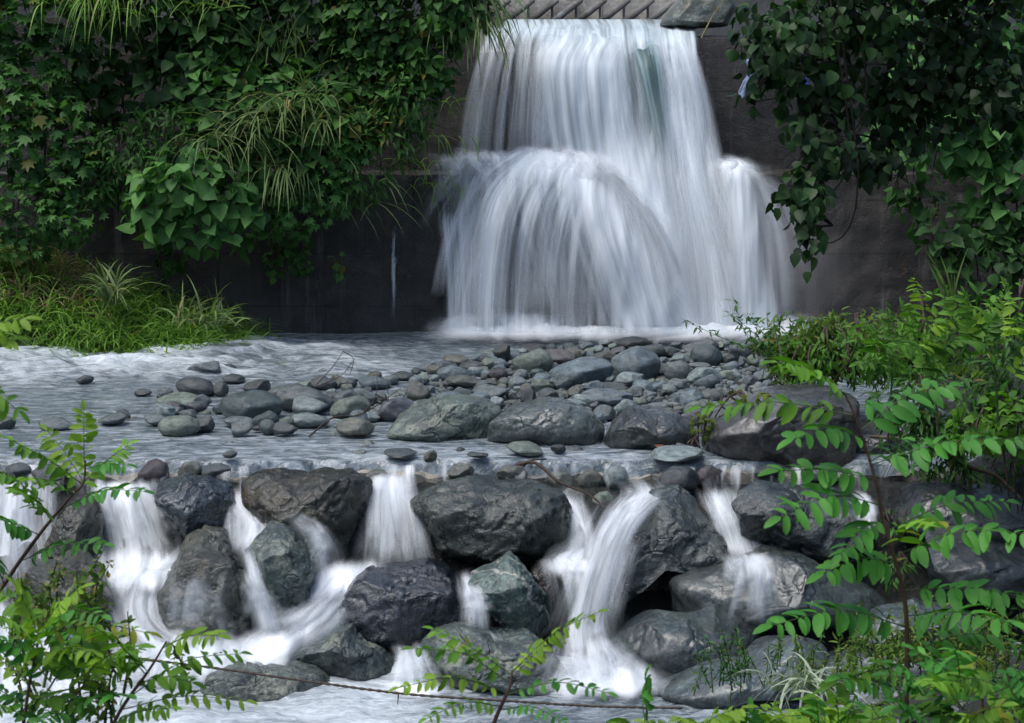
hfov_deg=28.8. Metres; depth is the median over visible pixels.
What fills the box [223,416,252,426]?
stone
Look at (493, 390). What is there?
stone
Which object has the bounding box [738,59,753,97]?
cloth rag
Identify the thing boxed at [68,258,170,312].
reed tuft
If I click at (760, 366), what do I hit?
stone
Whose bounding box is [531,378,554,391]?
stone
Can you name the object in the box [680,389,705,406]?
stone
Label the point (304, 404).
stone
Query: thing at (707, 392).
stone
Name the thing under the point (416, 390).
stone
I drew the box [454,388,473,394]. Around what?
stone
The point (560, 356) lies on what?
stone
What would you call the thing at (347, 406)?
stone
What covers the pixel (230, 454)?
stone
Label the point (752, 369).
stone
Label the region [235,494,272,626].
cascade
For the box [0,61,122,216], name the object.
climbing vine
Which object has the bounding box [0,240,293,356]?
bank grass
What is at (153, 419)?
stone
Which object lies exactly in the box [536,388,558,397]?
stone
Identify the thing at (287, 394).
stone
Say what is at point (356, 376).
stone
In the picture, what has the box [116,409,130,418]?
stone
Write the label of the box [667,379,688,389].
stone
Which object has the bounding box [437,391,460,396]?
stone
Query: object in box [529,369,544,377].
stone
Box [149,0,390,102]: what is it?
climbing vine
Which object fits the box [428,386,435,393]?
stone
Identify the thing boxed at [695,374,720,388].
stone
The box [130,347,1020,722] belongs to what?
gravel
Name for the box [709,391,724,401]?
stone
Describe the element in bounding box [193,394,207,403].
stone
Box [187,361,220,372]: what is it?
stone
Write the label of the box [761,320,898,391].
shrub
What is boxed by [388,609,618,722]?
locust sprig
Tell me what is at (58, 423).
stone
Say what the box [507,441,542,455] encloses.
stone
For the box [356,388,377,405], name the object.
stone
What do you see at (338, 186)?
climbing vine
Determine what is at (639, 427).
boulder
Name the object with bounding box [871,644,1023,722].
locust sprig
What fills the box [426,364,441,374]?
stone
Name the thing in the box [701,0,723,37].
dry stalk
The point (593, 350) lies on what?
stone
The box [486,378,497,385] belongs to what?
stone
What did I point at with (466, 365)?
stone
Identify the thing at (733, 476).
stone sill
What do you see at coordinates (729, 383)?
stone
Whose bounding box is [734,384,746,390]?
stone
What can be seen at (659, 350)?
stone
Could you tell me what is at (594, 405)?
stone
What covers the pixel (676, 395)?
stone
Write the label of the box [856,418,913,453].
boulder
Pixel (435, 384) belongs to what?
stone
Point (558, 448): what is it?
stone
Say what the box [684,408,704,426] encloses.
stone
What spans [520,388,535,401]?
stone
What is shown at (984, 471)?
fallen branch
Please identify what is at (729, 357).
stone
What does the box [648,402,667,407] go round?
stone
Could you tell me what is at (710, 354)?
stone
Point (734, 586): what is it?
boulder
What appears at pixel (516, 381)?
stone
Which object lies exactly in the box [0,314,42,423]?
locust sapling
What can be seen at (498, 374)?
stone
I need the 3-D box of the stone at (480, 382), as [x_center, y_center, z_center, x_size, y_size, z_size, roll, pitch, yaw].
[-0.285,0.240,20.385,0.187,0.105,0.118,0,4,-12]
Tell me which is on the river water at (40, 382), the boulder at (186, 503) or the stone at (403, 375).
the stone at (403, 375)
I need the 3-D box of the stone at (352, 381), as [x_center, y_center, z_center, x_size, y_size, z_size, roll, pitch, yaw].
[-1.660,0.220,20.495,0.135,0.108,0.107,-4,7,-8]
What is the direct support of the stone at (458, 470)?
in the river water at (409, 469)
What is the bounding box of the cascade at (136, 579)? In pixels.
[98,482,245,678]
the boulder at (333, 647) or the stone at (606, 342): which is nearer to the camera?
the boulder at (333, 647)
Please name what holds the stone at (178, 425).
on the river water at (40, 382)
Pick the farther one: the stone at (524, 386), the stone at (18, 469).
the stone at (524, 386)
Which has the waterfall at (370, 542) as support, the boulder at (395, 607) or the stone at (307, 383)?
the boulder at (395, 607)
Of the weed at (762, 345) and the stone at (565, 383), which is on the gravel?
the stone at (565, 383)
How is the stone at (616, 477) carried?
on the waterfall at (370, 542)
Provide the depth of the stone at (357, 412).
18.46 m
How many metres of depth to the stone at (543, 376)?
20.66 m
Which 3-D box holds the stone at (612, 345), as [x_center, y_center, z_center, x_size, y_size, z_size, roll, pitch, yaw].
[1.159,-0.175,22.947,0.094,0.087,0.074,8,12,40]
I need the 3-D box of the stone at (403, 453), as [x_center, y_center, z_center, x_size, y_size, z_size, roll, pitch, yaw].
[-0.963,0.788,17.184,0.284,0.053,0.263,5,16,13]
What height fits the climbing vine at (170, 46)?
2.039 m
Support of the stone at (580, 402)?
in the river water at (40, 382)
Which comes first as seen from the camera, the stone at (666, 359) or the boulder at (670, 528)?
the boulder at (670, 528)
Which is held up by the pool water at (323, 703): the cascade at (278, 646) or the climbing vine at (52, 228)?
the cascade at (278, 646)
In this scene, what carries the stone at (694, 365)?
in the river water at (40, 382)
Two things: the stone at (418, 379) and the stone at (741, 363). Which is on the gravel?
the stone at (418, 379)
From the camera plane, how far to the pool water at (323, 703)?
14.55 m
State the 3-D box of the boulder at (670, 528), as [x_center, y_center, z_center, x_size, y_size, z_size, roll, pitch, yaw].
[1.229,1.536,16.290,1.023,0.989,1.090,-2,10,-12]
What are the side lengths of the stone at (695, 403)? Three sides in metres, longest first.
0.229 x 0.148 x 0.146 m
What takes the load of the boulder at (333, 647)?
on the waterfall at (370, 542)
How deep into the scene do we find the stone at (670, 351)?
22.39 m
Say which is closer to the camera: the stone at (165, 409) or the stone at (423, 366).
the stone at (165, 409)
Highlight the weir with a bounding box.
[0,16,1023,340]
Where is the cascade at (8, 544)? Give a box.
[0,485,83,694]
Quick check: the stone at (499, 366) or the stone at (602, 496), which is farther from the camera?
the stone at (499, 366)
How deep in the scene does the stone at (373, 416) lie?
18.67 m
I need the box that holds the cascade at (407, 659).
[392,651,437,696]
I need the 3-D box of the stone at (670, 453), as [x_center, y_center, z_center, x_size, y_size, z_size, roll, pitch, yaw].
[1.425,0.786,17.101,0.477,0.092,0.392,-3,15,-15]
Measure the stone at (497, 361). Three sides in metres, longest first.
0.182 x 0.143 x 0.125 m
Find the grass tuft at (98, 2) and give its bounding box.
[6,0,196,51]
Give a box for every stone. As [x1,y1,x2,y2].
[0,416,15,428]
[4,462,31,477]
[31,464,69,482]
[38,417,72,429]
[76,375,93,383]
[98,412,128,424]
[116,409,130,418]
[134,388,151,395]
[138,459,169,485]
[144,414,164,425]
[152,403,175,416]
[156,387,173,398]
[156,392,195,407]
[158,415,200,436]
[166,401,184,414]
[174,406,183,413]
[176,377,214,396]
[178,461,201,475]
[179,409,196,417]
[186,401,203,412]
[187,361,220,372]
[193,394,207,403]
[196,415,214,432]
[200,463,230,478]
[212,404,221,413]
[213,381,228,395]
[219,389,282,417]
[222,373,244,383]
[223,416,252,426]
[223,450,236,458]
[231,421,253,435]
[242,379,270,390]
[251,410,278,425]
[252,425,259,430]
[259,419,274,434]
[268,385,282,394]
[273,421,297,434]
[276,383,333,410]
[278,416,294,425]
[292,395,327,413]
[292,413,329,427]
[299,380,310,386]
[310,375,336,389]
[326,391,337,398]
[329,395,370,417]
[330,374,346,387]
[333,389,356,402]
[336,417,374,435]
[341,384,352,390]
[346,378,356,387]
[349,409,367,419]
[352,373,365,380]
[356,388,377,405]
[358,376,390,389]
[365,411,379,421]
[366,371,381,376]
[366,469,391,485]
[377,393,387,400]
[377,397,412,421]
[383,375,398,384]
[384,448,416,458]
[391,371,413,380]
[406,380,430,400]
[408,376,423,384]
[410,373,429,384]
[411,368,420,374]
[418,362,433,370]
[423,450,436,462]
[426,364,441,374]
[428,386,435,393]
[430,374,439,381]
[431,382,438,386]
[437,365,471,380]
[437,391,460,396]
[438,361,452,366]
[443,354,470,365]
[445,375,479,387]
[448,463,473,478]
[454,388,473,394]
[459,361,483,369]
[467,451,488,457]
[468,367,481,376]
[470,392,490,399]
[471,353,483,361]
[474,384,510,396]
[475,380,492,386]
[479,354,490,361]
[480,373,489,379]
[482,358,493,368]
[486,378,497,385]
[489,368,507,379]
[491,396,503,405]
[492,364,505,369]
[493,343,510,360]
[493,358,508,367]
[496,465,527,478]
[498,377,508,385]
[506,392,515,399]
[507,370,513,375]
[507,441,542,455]
[508,376,525,388]
[512,348,552,371]
[512,369,528,378]
[513,386,519,391]
[515,392,521,399]
[518,348,527,352]
[519,383,534,391]
[520,343,545,351]
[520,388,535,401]
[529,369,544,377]
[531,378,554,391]
[532,373,550,379]
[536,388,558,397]
[544,348,575,364]
[544,471,573,486]
[546,343,556,348]
[548,356,613,385]
[551,444,565,452]
[554,376,572,390]
[562,343,575,349]
[563,488,587,502]
[565,347,582,357]
[568,386,583,396]
[568,399,585,405]
[573,394,590,406]
[576,468,603,487]
[579,341,593,350]
[581,388,632,405]
[585,348,596,352]
[586,351,593,356]
[586,380,603,389]
[590,401,598,409]
[592,344,603,353]
[592,350,616,361]
[592,491,612,503]
[594,404,615,419]
[594,412,605,423]
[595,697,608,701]
[598,339,609,345]
[602,382,627,388]
[603,465,629,488]
[605,376,615,381]
[608,343,616,348]
[610,346,660,378]
[611,346,625,353]
[613,336,649,348]
[614,399,636,414]
[616,372,643,386]
[627,385,644,396]
[632,380,653,391]
[635,398,647,404]
[643,390,656,396]
[644,344,666,356]
[646,396,654,402]
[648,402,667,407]
[651,397,661,402]
[651,445,702,461]
[652,339,662,343]
[652,380,666,391]
[657,389,666,395]
[658,363,666,375]
[658,466,698,491]
[659,357,668,362]
[662,383,678,394]
[664,360,691,379]
[665,346,678,356]
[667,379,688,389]
[668,390,685,403]
[670,354,689,362]
[671,341,681,347]
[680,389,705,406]
[683,401,706,412]
[684,338,718,352]
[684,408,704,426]
[687,367,722,382]
[688,362,711,368]
[690,343,722,364]
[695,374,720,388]
[697,386,706,391]
[697,465,725,488]
[699,399,712,410]
[701,389,716,399]
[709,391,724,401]
[713,401,719,408]
[717,341,724,349]
[719,370,734,379]
[722,353,735,362]
[723,341,729,346]
[724,361,739,369]
[727,381,735,385]
[728,338,760,359]
[731,369,741,379]
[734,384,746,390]
[738,356,745,361]
[738,360,744,366]
[741,375,758,386]
[746,354,760,366]
[747,366,756,372]
[752,464,784,477]
[754,369,772,381]
[759,357,769,369]
[760,332,780,357]
[762,379,773,385]
[804,465,835,482]
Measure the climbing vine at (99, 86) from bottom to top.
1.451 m
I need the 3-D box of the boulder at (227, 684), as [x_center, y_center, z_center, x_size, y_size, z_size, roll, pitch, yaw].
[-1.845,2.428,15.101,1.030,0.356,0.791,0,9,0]
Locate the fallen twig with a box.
[309,351,400,436]
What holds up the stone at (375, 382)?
on the river water at (40, 382)
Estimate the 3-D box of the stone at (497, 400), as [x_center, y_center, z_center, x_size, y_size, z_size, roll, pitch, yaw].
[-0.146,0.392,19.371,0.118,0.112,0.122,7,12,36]
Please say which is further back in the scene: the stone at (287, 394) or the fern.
the stone at (287, 394)
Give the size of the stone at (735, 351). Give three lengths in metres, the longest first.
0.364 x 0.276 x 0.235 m
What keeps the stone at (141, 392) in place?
on the river water at (40, 382)
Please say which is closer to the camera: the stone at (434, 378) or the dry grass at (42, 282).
the stone at (434, 378)
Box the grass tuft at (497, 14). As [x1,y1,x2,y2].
[403,0,536,81]
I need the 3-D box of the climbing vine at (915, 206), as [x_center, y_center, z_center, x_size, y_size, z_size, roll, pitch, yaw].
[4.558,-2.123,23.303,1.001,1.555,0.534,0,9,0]
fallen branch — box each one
[515,458,607,509]
[870,435,1020,497]
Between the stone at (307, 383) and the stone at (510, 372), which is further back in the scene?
the stone at (510, 372)
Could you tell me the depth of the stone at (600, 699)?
14.71 m
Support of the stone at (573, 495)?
in the river water at (409, 469)
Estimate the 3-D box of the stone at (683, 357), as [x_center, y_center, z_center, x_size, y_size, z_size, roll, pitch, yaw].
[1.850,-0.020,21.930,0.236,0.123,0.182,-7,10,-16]
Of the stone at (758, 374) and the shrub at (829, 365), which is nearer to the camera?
the shrub at (829, 365)
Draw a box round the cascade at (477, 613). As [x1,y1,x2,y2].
[465,578,482,622]
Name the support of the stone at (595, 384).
on the waterfall at (370, 542)
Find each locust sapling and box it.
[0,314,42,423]
[0,399,154,590]
[0,577,257,722]
[685,356,1023,722]
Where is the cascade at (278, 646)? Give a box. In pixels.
[241,476,404,664]
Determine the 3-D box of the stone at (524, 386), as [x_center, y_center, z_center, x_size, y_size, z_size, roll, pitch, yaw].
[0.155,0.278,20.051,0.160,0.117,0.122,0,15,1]
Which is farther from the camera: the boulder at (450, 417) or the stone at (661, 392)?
the stone at (661, 392)
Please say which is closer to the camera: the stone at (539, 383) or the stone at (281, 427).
the stone at (281, 427)
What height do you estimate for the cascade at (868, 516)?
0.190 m
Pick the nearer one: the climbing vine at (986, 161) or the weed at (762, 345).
the weed at (762, 345)
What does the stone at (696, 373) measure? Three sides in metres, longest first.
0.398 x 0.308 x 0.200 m
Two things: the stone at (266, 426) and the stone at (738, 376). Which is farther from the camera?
the stone at (738, 376)
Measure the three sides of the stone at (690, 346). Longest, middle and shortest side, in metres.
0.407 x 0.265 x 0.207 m
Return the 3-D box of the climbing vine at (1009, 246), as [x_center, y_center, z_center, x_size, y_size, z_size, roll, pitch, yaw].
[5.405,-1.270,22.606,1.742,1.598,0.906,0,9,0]
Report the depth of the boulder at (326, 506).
16.20 m
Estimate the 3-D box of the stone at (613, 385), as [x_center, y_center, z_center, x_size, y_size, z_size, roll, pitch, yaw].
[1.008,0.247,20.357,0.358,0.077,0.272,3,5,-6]
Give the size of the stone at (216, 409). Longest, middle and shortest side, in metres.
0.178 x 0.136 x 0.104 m
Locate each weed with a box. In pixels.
[0,548,191,722]
[681,298,807,362]
[690,620,824,705]
[751,298,965,389]
[772,633,929,708]
[828,595,1023,702]
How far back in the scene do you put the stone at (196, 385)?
19.96 m
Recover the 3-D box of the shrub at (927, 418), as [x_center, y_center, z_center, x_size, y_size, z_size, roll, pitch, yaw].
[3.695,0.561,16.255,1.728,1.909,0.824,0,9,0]
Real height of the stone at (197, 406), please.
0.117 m
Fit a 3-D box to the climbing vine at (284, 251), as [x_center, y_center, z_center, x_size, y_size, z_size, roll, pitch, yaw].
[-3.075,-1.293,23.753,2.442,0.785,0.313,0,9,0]
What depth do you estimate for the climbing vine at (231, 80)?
22.71 m
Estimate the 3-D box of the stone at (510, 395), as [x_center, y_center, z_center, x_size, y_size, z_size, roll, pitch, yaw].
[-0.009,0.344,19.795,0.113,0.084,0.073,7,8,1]
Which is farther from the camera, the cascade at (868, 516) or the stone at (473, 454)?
the stone at (473, 454)
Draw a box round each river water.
[0,330,977,477]
[29,464,799,478]
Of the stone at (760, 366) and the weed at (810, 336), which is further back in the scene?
the stone at (760, 366)
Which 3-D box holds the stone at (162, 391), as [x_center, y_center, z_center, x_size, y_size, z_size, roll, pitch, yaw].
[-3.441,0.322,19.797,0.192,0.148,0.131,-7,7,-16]
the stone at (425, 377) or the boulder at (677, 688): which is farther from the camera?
the stone at (425, 377)
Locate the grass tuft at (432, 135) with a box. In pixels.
[383,96,483,212]
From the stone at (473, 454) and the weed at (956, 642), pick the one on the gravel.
the weed at (956, 642)
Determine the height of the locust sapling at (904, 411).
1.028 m
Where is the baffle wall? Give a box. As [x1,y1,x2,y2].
[475,0,675,52]
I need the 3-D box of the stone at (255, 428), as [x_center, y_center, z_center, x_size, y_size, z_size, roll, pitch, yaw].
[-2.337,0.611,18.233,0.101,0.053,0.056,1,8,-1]
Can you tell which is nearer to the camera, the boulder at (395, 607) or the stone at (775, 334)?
the boulder at (395, 607)
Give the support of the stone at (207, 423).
in the river water at (40, 382)
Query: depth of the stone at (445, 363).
21.43 m
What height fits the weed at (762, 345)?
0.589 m
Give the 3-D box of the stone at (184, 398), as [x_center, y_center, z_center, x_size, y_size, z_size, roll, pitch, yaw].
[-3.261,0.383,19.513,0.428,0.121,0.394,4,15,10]
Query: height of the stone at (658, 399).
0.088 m
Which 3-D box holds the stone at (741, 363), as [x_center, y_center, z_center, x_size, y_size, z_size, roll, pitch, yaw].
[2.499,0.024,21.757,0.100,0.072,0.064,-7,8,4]
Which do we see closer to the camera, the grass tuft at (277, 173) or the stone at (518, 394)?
the stone at (518, 394)
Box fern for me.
[849,277,1023,442]
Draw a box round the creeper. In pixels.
[687,389,771,452]
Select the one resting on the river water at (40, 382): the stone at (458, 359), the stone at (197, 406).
the stone at (458, 359)
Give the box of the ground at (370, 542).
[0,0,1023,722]
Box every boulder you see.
[1,547,112,634]
[45,494,104,559]
[154,472,237,537]
[155,525,266,646]
[200,657,330,701]
[241,467,372,578]
[244,520,325,632]
[286,618,398,680]
[337,557,473,654]
[386,394,501,441]
[410,473,578,566]
[415,621,567,695]
[468,551,553,638]
[487,396,604,445]
[530,558,557,601]
[603,405,697,449]
[605,485,730,607]
[607,603,761,681]
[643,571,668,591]
[656,635,828,709]
[665,543,890,632]
[700,383,859,470]
[731,480,873,564]
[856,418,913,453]
[856,597,983,654]
[884,482,1023,548]
[923,525,1023,604]
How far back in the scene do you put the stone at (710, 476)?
16.86 m
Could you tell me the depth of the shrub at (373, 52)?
22.80 m
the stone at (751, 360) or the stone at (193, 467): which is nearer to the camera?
the stone at (193, 467)
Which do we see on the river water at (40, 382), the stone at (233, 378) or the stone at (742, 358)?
the stone at (233, 378)
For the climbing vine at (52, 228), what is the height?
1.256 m
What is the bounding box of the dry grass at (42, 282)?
[0,239,127,325]
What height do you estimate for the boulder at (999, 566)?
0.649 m
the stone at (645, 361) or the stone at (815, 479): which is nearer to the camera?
the stone at (815, 479)
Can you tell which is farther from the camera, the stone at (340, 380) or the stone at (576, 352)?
the stone at (576, 352)
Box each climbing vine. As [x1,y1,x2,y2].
[0,0,166,125]
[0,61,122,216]
[0,168,108,273]
[49,33,164,144]
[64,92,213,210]
[85,0,289,120]
[115,130,291,263]
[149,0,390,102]
[154,221,356,284]
[163,46,381,209]
[256,102,375,244]
[740,0,1023,55]
[860,122,939,244]
[888,0,1023,257]
[914,183,1023,311]
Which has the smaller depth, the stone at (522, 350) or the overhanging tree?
the overhanging tree
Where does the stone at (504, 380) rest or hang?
in the river water at (40, 382)
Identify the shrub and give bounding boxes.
[308,0,490,127]
[337,51,445,214]
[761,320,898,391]
[840,276,1023,388]
[859,315,1023,495]
[868,508,1023,635]
[937,456,1018,488]
[944,381,1023,512]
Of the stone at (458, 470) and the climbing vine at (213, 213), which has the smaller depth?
the stone at (458, 470)
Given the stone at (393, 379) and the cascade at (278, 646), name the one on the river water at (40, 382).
the stone at (393, 379)
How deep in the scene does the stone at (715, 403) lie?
19.11 m
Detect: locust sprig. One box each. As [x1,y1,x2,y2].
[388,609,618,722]
[633,693,899,722]
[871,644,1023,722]
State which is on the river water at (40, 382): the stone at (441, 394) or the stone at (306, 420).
the stone at (306, 420)
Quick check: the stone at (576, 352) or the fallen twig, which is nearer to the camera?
the fallen twig
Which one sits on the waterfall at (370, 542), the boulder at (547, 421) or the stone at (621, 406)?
the boulder at (547, 421)
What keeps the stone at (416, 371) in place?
on the river water at (40, 382)
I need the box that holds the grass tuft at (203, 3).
[93,0,329,31]
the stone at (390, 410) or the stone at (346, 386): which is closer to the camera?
the stone at (390, 410)
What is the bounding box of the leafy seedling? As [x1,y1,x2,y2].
[606,664,654,722]
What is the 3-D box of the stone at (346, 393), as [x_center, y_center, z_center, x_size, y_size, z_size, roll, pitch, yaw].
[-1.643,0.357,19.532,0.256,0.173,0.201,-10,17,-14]
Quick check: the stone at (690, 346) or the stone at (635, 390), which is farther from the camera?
the stone at (690, 346)
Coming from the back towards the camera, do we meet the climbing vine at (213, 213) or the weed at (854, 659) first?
the climbing vine at (213, 213)
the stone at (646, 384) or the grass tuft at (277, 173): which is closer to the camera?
the stone at (646, 384)
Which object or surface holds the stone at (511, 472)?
on the waterfall at (370, 542)
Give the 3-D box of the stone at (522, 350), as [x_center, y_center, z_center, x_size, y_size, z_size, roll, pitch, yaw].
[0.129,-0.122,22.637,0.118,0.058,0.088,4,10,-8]
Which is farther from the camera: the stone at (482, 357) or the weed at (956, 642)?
the stone at (482, 357)
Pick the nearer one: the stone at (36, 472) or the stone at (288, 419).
the stone at (36, 472)
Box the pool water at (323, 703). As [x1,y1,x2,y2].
[0,647,927,722]
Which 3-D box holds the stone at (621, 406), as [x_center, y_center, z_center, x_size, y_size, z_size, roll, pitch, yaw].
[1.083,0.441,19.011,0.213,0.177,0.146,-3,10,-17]
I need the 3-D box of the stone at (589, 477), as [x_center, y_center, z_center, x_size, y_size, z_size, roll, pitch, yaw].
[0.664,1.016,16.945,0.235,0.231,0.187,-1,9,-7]
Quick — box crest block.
[660,0,735,28]
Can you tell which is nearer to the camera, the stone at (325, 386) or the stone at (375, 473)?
the stone at (375, 473)
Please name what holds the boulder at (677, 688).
in the pool water at (323, 703)
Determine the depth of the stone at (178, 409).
18.99 m
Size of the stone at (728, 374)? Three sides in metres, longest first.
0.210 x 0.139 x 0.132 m
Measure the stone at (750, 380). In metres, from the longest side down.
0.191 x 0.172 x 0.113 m
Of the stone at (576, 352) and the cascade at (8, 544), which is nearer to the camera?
the cascade at (8, 544)
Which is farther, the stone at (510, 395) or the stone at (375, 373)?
the stone at (375, 373)
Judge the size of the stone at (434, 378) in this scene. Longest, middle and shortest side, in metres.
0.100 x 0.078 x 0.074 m
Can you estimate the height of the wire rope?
0.506 m
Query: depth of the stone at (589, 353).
22.30 m
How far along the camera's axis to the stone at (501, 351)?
22.05 m
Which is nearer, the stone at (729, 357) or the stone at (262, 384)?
the stone at (262, 384)
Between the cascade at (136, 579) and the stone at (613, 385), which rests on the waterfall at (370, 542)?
the cascade at (136, 579)
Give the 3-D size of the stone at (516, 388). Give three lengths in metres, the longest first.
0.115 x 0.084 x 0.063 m
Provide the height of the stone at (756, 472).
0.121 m
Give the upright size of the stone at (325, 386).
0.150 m
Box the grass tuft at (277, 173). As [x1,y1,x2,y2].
[143,118,336,212]
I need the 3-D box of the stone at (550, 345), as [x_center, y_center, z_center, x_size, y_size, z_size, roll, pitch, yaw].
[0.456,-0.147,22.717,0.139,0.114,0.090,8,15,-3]
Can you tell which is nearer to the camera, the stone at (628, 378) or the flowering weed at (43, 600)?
the flowering weed at (43, 600)
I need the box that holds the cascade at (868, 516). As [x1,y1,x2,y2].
[861,496,870,521]
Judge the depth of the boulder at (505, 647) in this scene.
15.01 m
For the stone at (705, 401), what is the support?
on the waterfall at (370, 542)
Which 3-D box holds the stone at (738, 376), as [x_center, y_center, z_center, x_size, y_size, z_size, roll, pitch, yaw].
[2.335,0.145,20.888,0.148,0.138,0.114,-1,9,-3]
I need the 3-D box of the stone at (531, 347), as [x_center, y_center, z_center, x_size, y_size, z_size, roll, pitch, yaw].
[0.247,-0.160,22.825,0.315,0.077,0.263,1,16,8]
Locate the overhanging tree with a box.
[725,0,1023,282]
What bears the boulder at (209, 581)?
on the waterfall at (370, 542)
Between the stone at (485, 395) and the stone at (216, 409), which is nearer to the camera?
the stone at (216, 409)
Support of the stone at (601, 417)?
in the river water at (40, 382)
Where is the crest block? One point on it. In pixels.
(695, 14)
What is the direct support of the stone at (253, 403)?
on the river water at (40, 382)
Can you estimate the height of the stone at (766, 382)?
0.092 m
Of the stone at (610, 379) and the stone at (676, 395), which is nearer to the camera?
the stone at (676, 395)
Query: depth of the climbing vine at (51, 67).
22.82 m
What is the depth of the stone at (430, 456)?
16.91 m
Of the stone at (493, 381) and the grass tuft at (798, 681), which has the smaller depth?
the grass tuft at (798, 681)
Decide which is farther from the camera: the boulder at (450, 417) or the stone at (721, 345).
the stone at (721, 345)
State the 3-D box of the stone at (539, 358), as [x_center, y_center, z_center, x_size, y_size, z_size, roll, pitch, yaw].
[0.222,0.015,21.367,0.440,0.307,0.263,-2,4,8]
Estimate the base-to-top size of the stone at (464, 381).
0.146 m
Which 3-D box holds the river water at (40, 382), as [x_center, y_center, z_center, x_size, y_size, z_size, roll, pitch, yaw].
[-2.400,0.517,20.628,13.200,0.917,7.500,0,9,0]
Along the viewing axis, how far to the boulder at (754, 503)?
15.98 m
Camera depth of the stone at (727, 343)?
23.15 m
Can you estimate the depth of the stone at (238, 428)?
17.99 m
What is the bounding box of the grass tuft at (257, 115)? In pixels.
[174,33,385,168]
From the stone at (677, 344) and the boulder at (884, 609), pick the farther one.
the stone at (677, 344)
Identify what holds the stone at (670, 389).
on the waterfall at (370, 542)
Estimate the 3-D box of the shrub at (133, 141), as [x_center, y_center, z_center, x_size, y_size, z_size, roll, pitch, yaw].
[-4.285,-2.399,22.971,1.896,1.427,0.860,0,9,0]
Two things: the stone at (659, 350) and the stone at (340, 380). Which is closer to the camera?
the stone at (340, 380)
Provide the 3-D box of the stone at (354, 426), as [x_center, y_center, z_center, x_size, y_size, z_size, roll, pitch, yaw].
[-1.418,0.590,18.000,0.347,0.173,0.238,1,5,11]
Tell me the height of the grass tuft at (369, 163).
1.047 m
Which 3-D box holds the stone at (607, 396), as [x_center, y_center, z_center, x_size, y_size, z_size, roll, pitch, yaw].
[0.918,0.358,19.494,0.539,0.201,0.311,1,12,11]
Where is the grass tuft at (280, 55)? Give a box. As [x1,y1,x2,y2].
[216,4,363,71]
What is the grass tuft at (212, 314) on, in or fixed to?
on the bank grass at (152, 303)
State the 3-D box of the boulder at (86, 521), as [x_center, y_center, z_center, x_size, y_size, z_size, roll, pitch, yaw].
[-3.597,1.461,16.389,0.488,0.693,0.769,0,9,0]
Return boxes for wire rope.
[107,652,682,708]
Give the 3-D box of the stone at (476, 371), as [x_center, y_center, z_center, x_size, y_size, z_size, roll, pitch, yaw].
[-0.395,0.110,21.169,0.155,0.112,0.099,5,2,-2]
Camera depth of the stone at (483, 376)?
20.84 m
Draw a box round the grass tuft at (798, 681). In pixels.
[729,638,874,713]
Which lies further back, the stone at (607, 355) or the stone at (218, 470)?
the stone at (607, 355)
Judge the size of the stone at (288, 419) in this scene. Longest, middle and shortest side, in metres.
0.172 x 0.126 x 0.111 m
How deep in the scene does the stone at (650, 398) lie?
19.57 m
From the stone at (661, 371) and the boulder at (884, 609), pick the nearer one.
the boulder at (884, 609)
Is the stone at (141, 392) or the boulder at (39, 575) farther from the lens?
the stone at (141, 392)
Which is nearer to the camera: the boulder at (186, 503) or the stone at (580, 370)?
the boulder at (186, 503)
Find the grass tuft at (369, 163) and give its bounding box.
[316,153,431,234]
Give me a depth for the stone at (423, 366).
21.38 m
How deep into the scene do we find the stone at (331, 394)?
19.72 m
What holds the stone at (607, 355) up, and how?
on the waterfall at (370, 542)
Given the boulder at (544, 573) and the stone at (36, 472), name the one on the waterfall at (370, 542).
the boulder at (544, 573)
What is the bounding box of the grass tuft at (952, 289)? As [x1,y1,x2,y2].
[923,246,968,311]
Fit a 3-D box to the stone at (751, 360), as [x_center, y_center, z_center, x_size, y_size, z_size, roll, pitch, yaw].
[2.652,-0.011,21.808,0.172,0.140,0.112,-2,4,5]
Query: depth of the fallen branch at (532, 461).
16.79 m
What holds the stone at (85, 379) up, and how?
on the river water at (40, 382)
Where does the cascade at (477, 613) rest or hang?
on the boulder at (505, 647)
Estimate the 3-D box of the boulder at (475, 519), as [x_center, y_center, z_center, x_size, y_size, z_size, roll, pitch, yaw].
[-0.123,1.344,16.467,1.434,0.822,1.105,0,9,0]
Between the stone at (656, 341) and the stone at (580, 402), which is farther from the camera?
the stone at (656, 341)
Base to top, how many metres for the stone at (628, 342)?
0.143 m
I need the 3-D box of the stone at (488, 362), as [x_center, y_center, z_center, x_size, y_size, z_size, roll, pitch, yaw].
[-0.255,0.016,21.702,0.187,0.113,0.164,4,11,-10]
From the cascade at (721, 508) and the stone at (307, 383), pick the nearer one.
the cascade at (721, 508)
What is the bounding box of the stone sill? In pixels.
[0,468,961,487]
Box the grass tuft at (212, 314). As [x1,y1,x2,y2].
[162,274,254,335]
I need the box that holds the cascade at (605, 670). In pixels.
[554,488,651,695]
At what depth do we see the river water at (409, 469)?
16.97 m
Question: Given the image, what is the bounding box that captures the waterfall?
[443,19,802,336]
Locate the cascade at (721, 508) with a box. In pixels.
[713,493,759,579]
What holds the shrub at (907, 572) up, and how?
on the gravel
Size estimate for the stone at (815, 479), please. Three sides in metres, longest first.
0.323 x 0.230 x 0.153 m

